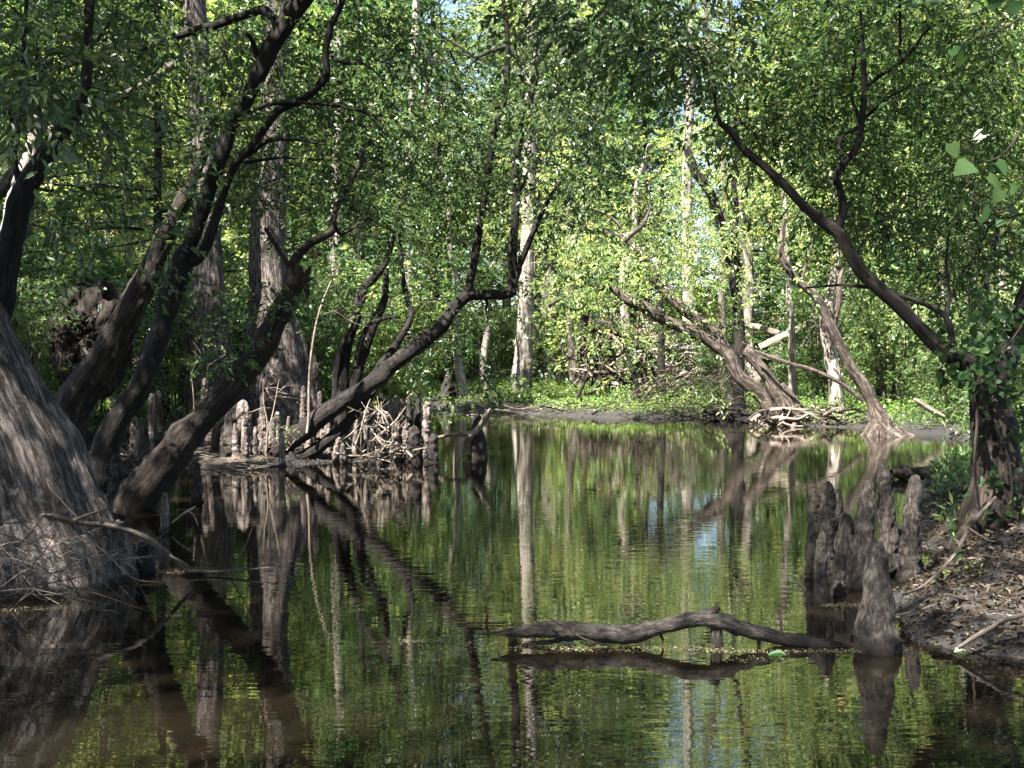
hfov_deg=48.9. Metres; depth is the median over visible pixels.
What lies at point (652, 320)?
fallen log
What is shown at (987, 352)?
ivy vine
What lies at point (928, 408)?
fallen log
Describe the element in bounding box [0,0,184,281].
forest tree
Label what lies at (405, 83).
forest tree
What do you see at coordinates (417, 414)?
cypress knee
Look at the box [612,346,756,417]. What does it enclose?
brush pile
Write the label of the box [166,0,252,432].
cypress tree
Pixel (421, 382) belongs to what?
shrub
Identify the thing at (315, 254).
forest tree
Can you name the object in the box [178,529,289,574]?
stick
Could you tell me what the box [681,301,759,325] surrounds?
shrub
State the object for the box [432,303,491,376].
shrub
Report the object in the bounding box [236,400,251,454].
cypress knee
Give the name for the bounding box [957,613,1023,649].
stick
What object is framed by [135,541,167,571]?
cypress knee
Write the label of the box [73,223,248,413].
shrub
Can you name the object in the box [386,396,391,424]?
cypress knee
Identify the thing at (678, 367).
shrub
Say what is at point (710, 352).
shrub
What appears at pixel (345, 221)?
forest tree
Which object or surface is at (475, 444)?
stump
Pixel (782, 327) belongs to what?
shrub
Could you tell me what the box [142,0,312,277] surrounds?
forest tree
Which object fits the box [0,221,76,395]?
shrub
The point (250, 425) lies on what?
cypress knee
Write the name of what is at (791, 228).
forest tree
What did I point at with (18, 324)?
shrub
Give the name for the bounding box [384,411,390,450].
cypress knee
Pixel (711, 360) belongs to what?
shrub
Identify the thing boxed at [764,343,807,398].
shrub
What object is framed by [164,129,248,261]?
forest tree
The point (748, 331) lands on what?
shrub
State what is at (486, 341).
dead stem
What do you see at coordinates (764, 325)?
shrub
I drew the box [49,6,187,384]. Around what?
forest tree
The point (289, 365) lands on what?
cypress tree
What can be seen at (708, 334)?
leaning tree
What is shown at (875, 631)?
cypress knee
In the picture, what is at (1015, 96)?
forest tree
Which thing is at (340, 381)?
swamp tree
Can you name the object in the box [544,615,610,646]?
stick
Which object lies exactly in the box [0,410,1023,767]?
water
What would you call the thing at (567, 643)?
floating leaf
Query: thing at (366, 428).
cypress knee
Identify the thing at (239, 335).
shrub
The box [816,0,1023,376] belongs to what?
forest tree
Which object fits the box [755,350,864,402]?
fallen pole
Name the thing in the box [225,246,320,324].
shrub
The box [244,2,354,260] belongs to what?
forest tree
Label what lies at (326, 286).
shrub
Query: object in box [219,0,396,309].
forest tree
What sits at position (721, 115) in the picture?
forest tree
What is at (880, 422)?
slender tree
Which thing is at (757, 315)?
shrub
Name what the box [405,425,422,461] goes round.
cypress knee
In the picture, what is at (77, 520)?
fallen branch
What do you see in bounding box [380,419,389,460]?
cypress knee
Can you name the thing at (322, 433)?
cypress knee
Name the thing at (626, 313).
forest tree
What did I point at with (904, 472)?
fallen log
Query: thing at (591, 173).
forest tree
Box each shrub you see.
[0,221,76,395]
[11,251,101,394]
[11,312,114,437]
[20,195,186,417]
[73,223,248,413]
[89,264,259,437]
[175,296,315,361]
[225,239,376,396]
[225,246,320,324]
[240,249,421,422]
[298,277,385,402]
[304,242,454,412]
[307,247,468,412]
[378,349,445,413]
[389,288,465,387]
[428,308,472,384]
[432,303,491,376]
[442,313,510,383]
[451,334,492,385]
[463,303,483,325]
[466,301,517,383]
[470,292,555,385]
[513,259,644,386]
[562,337,599,381]
[576,321,647,384]
[599,319,667,391]
[614,314,642,365]
[629,271,717,374]
[634,266,731,322]
[642,327,675,375]
[664,284,759,318]
[666,310,754,385]
[667,334,683,380]
[669,313,759,391]
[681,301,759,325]
[683,335,767,407]
[693,319,760,377]
[697,270,726,312]
[716,299,814,384]
[729,309,777,375]
[764,315,812,376]
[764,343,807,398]
[766,266,905,400]
[789,263,960,407]
[796,316,851,381]
[796,324,850,385]
[817,263,935,392]
[837,297,922,384]
[866,328,935,399]
[880,303,970,418]
[901,338,957,378]
[922,274,1023,457]
[930,300,1011,397]
[934,322,1023,453]
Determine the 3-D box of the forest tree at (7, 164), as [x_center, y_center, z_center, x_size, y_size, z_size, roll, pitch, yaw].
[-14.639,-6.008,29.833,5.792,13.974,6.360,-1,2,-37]
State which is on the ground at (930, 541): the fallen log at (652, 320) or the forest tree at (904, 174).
the forest tree at (904, 174)
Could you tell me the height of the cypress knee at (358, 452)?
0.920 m
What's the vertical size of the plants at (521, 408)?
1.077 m
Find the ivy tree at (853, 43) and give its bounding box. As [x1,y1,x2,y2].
[635,0,1023,552]
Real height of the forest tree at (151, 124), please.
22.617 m
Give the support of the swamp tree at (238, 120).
on the ground at (930, 541)
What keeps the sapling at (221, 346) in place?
on the ground at (930, 541)
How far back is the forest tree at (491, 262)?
98.96 m
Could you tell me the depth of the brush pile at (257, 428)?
16.85 m
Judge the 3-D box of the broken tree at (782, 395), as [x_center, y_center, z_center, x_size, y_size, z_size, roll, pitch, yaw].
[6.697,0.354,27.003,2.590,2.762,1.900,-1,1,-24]
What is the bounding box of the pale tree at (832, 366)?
[690,7,915,415]
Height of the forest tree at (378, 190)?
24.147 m
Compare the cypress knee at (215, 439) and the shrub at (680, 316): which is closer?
the cypress knee at (215, 439)
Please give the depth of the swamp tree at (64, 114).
9.90 m
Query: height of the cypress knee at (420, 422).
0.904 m
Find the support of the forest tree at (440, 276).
on the ground at (930, 541)
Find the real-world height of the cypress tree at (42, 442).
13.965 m
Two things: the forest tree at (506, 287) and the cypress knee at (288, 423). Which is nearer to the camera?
the cypress knee at (288, 423)
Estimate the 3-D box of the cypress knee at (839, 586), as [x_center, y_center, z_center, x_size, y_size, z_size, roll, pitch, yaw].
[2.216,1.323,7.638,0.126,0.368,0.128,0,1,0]
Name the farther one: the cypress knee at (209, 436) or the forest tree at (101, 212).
the forest tree at (101, 212)
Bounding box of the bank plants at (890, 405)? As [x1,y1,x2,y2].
[98,372,1022,425]
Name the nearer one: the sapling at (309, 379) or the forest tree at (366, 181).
the sapling at (309, 379)
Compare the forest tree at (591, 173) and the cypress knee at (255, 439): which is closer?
the cypress knee at (255, 439)
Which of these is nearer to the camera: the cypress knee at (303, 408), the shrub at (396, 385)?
the cypress knee at (303, 408)
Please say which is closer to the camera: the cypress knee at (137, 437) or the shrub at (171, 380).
the cypress knee at (137, 437)
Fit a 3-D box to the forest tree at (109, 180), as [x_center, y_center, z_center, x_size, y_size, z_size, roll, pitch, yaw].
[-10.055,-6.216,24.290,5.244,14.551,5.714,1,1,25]
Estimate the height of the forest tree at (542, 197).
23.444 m
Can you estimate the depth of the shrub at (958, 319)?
31.94 m
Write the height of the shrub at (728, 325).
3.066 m
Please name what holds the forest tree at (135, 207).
on the ground at (930, 541)
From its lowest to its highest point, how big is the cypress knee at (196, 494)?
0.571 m
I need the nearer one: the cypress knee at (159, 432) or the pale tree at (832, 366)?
the cypress knee at (159, 432)
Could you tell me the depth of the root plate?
17.26 m
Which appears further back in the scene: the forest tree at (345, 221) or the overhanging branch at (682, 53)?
the forest tree at (345, 221)
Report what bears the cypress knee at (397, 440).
on the ground at (930, 541)
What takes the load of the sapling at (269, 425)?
on the ground at (930, 541)
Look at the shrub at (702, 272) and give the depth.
59.79 m
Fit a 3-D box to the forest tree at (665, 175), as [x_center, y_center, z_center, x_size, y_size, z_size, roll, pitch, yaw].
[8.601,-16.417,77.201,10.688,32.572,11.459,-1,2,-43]
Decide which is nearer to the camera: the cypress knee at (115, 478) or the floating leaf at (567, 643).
the floating leaf at (567, 643)
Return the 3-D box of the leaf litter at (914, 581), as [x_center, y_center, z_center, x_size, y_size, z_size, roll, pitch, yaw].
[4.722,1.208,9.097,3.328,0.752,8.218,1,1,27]
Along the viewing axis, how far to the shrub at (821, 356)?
45.61 m
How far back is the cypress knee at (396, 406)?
17.70 m
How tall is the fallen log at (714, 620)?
0.357 m
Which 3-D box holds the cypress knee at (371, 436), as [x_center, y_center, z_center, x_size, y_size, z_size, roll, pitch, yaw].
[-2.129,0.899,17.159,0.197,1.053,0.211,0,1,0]
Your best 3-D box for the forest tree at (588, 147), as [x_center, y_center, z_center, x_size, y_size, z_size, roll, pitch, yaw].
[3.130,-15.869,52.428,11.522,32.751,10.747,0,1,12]
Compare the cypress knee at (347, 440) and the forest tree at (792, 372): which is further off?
the forest tree at (792, 372)
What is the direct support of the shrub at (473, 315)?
on the ground at (930, 541)
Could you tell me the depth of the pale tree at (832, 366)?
27.80 m
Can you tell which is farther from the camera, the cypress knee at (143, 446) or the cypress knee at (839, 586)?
the cypress knee at (143, 446)
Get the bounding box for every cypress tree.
[0,301,139,599]
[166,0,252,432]
[239,0,308,431]
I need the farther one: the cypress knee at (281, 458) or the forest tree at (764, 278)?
the forest tree at (764, 278)
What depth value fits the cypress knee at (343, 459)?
17.12 m
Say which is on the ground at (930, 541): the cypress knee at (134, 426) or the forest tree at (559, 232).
the forest tree at (559, 232)
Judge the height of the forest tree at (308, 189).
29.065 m
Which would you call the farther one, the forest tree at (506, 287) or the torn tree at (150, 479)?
the forest tree at (506, 287)
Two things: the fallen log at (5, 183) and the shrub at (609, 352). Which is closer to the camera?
the fallen log at (5, 183)
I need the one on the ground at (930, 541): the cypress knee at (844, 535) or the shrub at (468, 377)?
the shrub at (468, 377)
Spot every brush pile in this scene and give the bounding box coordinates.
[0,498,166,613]
[0,531,160,621]
[234,403,295,457]
[336,437,433,463]
[343,398,412,464]
[561,296,674,399]
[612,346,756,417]
[615,313,731,396]
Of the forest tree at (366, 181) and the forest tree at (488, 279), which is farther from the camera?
the forest tree at (488, 279)
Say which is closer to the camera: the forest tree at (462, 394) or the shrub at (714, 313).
the forest tree at (462, 394)
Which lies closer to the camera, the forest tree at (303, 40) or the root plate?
the root plate
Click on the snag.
(25, 155)
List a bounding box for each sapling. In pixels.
[183,331,245,408]
[258,381,302,455]
[306,264,369,432]
[897,18,1023,415]
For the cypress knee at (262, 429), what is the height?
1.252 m
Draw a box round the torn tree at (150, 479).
[104,123,436,511]
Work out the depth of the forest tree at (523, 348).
40.67 m
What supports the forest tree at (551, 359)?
on the ground at (930, 541)
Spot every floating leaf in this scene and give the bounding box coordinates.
[556,641,575,644]
[768,650,785,655]
[954,647,971,653]
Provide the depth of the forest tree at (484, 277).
62.80 m
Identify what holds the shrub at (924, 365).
on the ground at (930, 541)
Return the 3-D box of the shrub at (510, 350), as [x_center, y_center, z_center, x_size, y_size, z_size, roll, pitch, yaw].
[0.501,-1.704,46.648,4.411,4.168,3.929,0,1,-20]
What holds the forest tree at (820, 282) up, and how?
on the ground at (930, 541)
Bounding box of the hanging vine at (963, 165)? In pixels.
[926,0,1023,226]
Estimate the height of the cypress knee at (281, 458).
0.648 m
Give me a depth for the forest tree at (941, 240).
31.52 m
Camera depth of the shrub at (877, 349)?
30.66 m
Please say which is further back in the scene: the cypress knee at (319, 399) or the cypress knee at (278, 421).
the cypress knee at (319, 399)
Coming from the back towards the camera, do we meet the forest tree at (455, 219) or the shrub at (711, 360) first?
the forest tree at (455, 219)
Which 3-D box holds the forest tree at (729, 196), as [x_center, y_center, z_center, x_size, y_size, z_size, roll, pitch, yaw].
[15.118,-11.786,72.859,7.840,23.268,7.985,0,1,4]
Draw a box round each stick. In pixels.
[172,506,198,525]
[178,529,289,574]
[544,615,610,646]
[895,598,948,615]
[902,496,996,595]
[944,593,971,600]
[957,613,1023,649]
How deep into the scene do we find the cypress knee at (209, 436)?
18.26 m
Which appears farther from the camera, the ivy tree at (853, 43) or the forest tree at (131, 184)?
the forest tree at (131, 184)
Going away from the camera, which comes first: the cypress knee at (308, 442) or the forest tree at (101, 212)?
the cypress knee at (308, 442)
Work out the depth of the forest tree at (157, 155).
22.84 m
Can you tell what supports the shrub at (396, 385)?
on the ground at (930, 541)
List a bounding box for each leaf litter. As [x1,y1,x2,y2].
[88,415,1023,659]
[893,483,1023,659]
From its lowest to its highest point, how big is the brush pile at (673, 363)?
2.801 m
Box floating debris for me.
[2,429,906,663]
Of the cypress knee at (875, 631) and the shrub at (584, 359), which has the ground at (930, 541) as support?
the shrub at (584, 359)
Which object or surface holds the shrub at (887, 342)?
on the ground at (930, 541)
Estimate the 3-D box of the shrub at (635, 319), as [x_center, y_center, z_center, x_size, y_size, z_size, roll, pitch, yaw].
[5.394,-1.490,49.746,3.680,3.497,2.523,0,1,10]
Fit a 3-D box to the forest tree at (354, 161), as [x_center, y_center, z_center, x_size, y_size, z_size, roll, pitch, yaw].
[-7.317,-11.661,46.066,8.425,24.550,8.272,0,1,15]
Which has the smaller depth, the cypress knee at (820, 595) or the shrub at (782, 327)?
the cypress knee at (820, 595)
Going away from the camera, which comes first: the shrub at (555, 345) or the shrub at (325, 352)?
the shrub at (325, 352)
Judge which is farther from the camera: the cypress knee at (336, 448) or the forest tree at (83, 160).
the forest tree at (83, 160)
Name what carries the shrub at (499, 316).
on the ground at (930, 541)
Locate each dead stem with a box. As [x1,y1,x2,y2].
[479,320,492,393]
[869,333,883,399]
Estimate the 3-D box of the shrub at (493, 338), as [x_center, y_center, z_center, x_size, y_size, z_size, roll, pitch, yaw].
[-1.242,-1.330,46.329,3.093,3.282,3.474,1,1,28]
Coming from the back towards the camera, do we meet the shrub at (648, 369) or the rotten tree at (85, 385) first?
the shrub at (648, 369)
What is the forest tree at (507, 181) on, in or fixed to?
on the ground at (930, 541)
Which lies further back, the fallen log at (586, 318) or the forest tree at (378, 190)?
the forest tree at (378, 190)
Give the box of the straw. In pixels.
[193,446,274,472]
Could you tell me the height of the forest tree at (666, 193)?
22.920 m
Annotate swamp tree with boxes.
[0,0,282,327]
[70,0,568,493]
[280,9,507,444]
[628,105,818,418]
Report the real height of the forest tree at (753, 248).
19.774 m
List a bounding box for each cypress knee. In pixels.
[107,454,123,500]
[129,416,139,451]
[134,430,139,458]
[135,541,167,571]
[136,417,149,465]
[148,393,155,447]
[152,390,164,448]
[159,492,169,532]
[190,461,203,502]
[200,378,209,443]
[205,429,212,440]
[208,417,223,454]
[218,405,236,461]
[218,425,224,453]
[232,423,240,457]
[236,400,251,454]
[240,418,249,461]
[249,414,252,445]
[251,426,258,456]
[257,392,266,453]
[268,417,276,446]
[274,411,281,436]
[278,432,286,467]
[285,416,290,455]
[293,401,299,424]
[299,385,306,444]
[302,355,319,446]
[304,437,313,448]
[316,391,324,437]
[320,430,324,451]
[324,422,332,451]
[332,437,341,462]
[339,443,348,463]
[344,427,352,458]
[352,420,357,452]
[356,415,365,459]
[363,405,368,452]
[366,408,377,463]
[375,418,382,460]
[376,393,385,437]
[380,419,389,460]
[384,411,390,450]
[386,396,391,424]
[389,396,401,460]
[393,419,402,460]
[400,399,404,440]
[401,416,409,460]
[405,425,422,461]
[407,391,412,426]
[414,392,421,428]
[419,414,422,446]
[421,401,431,461]
[424,433,438,462]
[804,488,819,577]
[810,532,829,603]
[818,481,836,580]
[828,512,853,587]
[829,552,847,595]
[834,489,843,554]
[848,480,875,588]
[853,541,902,655]
[876,459,898,575]
[894,474,923,582]
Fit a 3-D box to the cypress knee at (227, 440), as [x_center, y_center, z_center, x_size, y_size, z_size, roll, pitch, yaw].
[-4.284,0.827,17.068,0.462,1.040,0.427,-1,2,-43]
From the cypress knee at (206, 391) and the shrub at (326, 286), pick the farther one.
the shrub at (326, 286)
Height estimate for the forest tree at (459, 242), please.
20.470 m
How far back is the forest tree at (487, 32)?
55.21 m
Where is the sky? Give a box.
[221,0,1016,358]
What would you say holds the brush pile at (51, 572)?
in the water
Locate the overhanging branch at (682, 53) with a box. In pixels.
[447,0,773,152]
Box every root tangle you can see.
[747,404,806,427]
[769,397,863,426]
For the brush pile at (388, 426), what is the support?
on the water
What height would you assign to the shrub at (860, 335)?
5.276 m
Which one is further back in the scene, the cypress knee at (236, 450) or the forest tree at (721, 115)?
the forest tree at (721, 115)
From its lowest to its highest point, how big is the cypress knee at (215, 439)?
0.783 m
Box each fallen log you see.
[0,52,187,199]
[490,605,853,646]
[579,315,683,361]
[646,316,700,344]
[730,322,779,336]
[745,353,824,367]
[757,278,819,351]
[890,465,958,479]
[913,398,944,417]
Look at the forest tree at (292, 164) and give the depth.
35.97 m
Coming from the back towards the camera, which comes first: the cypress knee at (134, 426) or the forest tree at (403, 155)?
the forest tree at (403, 155)
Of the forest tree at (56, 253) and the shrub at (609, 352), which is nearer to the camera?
the forest tree at (56, 253)
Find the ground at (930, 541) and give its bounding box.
[88,367,1023,658]
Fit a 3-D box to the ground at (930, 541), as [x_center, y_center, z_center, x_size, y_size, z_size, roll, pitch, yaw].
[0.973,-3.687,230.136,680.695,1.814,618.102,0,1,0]
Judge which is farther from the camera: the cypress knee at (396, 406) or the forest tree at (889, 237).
the forest tree at (889, 237)
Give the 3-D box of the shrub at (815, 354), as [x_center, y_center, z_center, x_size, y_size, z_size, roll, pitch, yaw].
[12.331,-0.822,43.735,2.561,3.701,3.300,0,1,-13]
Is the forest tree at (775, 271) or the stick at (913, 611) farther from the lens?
the forest tree at (775, 271)
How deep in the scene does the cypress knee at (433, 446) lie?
17.41 m
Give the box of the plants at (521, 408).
[454,394,718,415]
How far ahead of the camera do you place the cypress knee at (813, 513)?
8.24 m
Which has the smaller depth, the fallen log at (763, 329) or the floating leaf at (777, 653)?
the floating leaf at (777, 653)
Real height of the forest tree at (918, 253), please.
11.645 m
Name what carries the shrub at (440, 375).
on the ground at (930, 541)
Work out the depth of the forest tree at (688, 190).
38.72 m
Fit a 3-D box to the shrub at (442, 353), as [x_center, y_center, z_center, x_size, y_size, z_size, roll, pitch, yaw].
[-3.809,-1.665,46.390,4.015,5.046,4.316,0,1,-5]
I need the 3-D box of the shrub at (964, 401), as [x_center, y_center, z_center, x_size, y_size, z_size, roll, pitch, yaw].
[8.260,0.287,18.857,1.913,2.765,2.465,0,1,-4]
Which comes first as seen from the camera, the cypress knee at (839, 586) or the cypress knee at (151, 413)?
the cypress knee at (839, 586)
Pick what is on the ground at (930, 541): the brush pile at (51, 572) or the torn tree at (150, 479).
the torn tree at (150, 479)
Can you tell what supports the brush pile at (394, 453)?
on the water
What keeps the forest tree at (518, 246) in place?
on the ground at (930, 541)
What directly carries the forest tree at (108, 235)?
on the ground at (930, 541)
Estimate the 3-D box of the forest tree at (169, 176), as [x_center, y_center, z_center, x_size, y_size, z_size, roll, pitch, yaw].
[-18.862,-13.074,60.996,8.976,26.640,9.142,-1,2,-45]
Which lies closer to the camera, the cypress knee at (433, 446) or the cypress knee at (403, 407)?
the cypress knee at (433, 446)
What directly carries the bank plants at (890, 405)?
on the ground at (930, 541)
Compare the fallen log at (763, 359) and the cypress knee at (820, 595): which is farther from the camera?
the fallen log at (763, 359)
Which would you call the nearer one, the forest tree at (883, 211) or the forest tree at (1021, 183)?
the forest tree at (1021, 183)
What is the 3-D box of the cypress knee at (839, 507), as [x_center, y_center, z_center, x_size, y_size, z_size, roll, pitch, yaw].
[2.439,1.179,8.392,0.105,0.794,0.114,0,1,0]
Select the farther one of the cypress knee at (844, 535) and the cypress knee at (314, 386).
the cypress knee at (314, 386)
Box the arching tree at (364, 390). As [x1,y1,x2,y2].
[267,0,686,458]
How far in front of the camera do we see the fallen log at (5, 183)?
13.58 m
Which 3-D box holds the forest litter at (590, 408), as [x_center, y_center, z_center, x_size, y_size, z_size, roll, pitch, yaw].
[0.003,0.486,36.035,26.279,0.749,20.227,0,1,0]
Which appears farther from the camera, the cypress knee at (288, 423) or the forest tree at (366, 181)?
the forest tree at (366, 181)
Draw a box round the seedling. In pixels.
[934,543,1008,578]
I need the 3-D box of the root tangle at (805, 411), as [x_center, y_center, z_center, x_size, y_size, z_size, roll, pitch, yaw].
[7.359,0.807,26.950,2.599,0.952,1.856,0,1,0]
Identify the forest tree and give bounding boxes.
[0,0,62,268]
[0,0,127,306]
[0,0,149,323]
[0,0,167,273]
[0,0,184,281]
[0,1,134,250]
[0,1,245,407]
[21,5,238,249]
[21,51,144,268]
[23,0,262,419]
[44,0,260,259]
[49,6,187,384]
[53,115,237,268]
[73,130,144,260]
[80,106,225,409]
[82,14,240,252]
[94,0,292,327]
[129,0,308,341]
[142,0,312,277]
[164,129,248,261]
[191,0,350,345]
[210,0,320,288]
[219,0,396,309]
[223,0,431,274]
[238,0,420,285]
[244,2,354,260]
[245,0,438,323]
[287,0,369,265]
[289,0,400,289]
[289,0,432,293]
[290,0,452,381]
[305,0,467,296]
[346,0,429,288]
[350,0,451,290]
[353,0,504,377]
[354,0,513,384]
[358,0,484,403]
[372,12,444,293]
[373,160,476,352]
[393,21,503,376]
[411,119,507,398]
[413,0,671,279]
[415,0,630,329]
[418,88,495,316]
[423,134,499,320]
[443,0,559,372]
[452,0,615,382]
[452,0,698,379]
[452,199,513,356]
[456,0,578,302]
[463,0,606,392]
[467,0,594,313]
[469,110,502,346]
[480,213,517,366]
[485,200,554,303]
[492,0,674,301]
[499,162,648,393]
[517,54,609,373]
[523,296,676,402]
[539,0,730,336]
[541,265,563,386]
[547,0,709,322]
[560,25,670,362]
[575,105,664,390]
[589,6,715,293]
[590,0,710,324]
[600,151,731,402]
[605,38,707,306]
[608,0,873,372]
[645,0,787,395]
[648,0,811,332]
[681,0,695,392]
[694,29,789,304]
[699,132,811,381]
[701,147,781,303]
[706,5,792,367]
[714,70,793,368]
[726,0,879,382]
[731,46,850,374]
[738,87,851,395]
[742,9,908,292]
[753,0,949,388]
[753,7,886,307]
[753,76,807,348]
[776,4,913,296]
[794,0,933,311]
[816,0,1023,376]
[844,0,935,303]
[846,28,928,292]
[847,2,1023,405]
[857,0,1021,342]
[886,0,1023,395]
[898,0,1023,404]
[908,142,1014,377]
[911,9,1023,365]
[914,0,1023,304]
[980,33,1023,286]
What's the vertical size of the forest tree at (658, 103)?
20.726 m
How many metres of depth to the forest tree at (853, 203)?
68.45 m
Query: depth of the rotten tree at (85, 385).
14.85 m
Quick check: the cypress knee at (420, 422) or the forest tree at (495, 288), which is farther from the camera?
the forest tree at (495, 288)
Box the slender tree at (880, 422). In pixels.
[731,196,915,437]
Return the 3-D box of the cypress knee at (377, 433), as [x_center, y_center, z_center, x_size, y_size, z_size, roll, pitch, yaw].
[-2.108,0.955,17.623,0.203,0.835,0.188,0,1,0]
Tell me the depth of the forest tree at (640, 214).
59.19 m
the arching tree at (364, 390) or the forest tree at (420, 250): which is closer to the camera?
the arching tree at (364, 390)
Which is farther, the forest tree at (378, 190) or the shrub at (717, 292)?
the shrub at (717, 292)
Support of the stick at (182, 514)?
on the water
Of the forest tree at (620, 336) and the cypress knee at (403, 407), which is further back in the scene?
the forest tree at (620, 336)
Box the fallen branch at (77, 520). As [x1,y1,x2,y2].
[40,481,190,572]
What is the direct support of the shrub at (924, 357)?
on the ground at (930, 541)
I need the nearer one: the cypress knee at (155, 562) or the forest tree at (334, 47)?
the cypress knee at (155, 562)
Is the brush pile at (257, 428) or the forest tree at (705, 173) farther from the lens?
the forest tree at (705, 173)
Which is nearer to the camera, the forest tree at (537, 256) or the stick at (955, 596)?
the stick at (955, 596)
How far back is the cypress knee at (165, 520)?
10.35 m
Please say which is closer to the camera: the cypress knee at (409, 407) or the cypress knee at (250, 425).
the cypress knee at (250, 425)
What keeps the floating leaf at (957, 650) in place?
on the water
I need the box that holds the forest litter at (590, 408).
[99,385,961,425]
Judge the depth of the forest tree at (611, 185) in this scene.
66.79 m
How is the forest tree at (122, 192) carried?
on the ground at (930, 541)
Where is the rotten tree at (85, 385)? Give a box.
[55,100,220,451]
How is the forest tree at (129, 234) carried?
on the ground at (930, 541)
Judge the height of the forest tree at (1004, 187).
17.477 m
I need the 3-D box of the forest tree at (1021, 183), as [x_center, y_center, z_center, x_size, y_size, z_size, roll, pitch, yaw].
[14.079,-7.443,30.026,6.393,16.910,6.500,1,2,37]
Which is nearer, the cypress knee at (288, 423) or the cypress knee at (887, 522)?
the cypress knee at (887, 522)
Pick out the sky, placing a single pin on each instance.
(449, 6)
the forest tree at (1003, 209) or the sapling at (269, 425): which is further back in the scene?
the forest tree at (1003, 209)
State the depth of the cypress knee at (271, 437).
17.50 m
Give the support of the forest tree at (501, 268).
on the ground at (930, 541)
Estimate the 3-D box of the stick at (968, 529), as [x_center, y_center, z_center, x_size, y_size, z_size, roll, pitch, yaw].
[3.012,1.042,7.237,1.317,0.506,0.399,-1,2,-44]
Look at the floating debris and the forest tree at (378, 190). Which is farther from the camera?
the forest tree at (378, 190)
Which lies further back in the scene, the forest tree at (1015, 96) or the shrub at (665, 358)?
the shrub at (665, 358)
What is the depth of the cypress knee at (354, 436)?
18.17 m
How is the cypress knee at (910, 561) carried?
on the ground at (930, 541)
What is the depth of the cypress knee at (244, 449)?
16.64 m
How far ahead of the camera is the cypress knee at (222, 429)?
17.32 m
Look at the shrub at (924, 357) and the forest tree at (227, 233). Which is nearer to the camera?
the shrub at (924, 357)
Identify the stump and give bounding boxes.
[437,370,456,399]
[438,408,491,457]
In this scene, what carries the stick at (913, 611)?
on the ground at (930, 541)
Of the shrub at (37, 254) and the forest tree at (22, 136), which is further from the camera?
the forest tree at (22, 136)
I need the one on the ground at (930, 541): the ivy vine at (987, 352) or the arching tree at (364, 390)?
the arching tree at (364, 390)
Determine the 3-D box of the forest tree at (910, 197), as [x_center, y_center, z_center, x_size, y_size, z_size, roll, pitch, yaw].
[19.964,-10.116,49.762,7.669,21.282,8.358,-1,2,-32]
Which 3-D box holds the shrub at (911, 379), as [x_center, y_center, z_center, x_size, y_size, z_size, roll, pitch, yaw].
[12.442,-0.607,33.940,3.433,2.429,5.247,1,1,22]
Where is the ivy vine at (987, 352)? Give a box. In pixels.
[934,302,1023,522]
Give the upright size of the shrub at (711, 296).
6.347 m
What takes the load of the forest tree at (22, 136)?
on the ground at (930, 541)
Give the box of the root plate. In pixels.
[48,277,133,399]
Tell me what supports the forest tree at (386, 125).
on the ground at (930, 541)
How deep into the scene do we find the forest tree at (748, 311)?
39.81 m
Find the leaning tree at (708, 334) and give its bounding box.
[534,141,808,426]
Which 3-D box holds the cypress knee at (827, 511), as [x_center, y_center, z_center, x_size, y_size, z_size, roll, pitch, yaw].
[2.286,1.150,8.181,0.139,0.898,0.139,0,1,0]
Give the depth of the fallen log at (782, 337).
37.35 m
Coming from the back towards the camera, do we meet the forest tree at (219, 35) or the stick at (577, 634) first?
the forest tree at (219, 35)
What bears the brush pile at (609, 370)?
on the ground at (930, 541)
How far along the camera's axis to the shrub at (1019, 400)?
15.92 m
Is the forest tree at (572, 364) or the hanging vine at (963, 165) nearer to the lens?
the hanging vine at (963, 165)
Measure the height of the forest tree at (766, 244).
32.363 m
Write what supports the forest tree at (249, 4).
on the ground at (930, 541)
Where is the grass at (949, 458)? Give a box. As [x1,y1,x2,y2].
[888,406,1023,541]
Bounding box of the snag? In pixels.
[0,109,46,244]
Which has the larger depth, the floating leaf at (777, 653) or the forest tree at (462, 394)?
the forest tree at (462, 394)
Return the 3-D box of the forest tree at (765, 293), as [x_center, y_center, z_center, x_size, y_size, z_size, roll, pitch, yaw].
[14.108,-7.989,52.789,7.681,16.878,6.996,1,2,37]
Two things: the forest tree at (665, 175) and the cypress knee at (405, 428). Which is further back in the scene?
the forest tree at (665, 175)
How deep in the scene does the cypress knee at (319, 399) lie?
18.47 m
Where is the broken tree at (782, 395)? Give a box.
[742,341,841,425]
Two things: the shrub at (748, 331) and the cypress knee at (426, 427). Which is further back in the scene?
the shrub at (748, 331)
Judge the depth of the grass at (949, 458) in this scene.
13.65 m
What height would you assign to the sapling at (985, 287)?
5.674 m
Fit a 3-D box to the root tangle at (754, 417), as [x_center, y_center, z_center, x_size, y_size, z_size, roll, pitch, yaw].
[6.361,0.847,26.963,1.396,0.827,1.684,0,1,16]
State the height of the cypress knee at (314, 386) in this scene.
1.505 m

